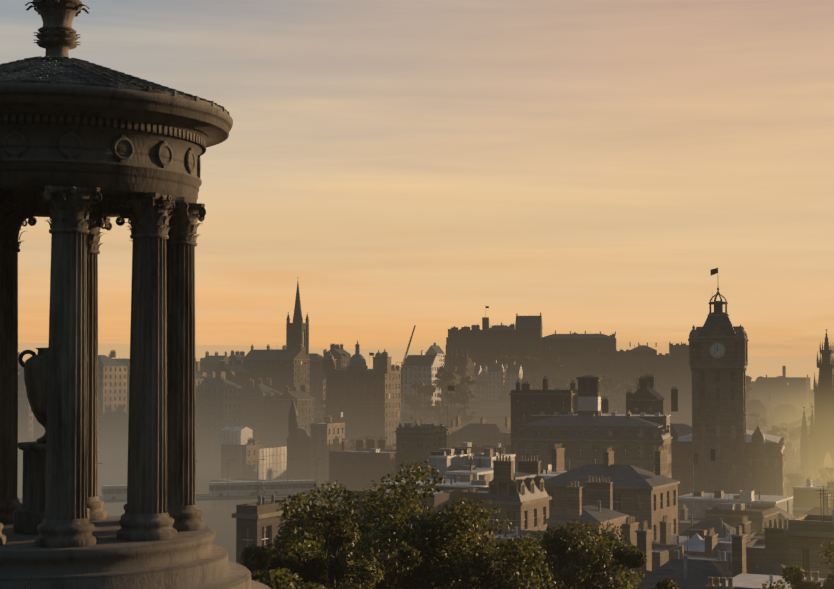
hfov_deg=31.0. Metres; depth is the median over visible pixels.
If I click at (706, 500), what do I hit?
city buildings
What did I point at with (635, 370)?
city trees
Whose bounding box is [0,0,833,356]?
sky
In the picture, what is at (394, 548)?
trees
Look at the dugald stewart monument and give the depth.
19.18 m
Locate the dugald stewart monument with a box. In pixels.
[0,0,270,588]
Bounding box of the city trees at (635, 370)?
[315,354,833,489]
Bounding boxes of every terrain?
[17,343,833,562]
[444,355,752,417]
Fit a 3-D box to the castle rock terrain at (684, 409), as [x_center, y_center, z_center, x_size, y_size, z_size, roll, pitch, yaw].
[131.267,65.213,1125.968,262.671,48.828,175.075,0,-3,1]
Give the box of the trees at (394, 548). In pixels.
[25,459,833,588]
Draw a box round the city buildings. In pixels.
[18,268,833,588]

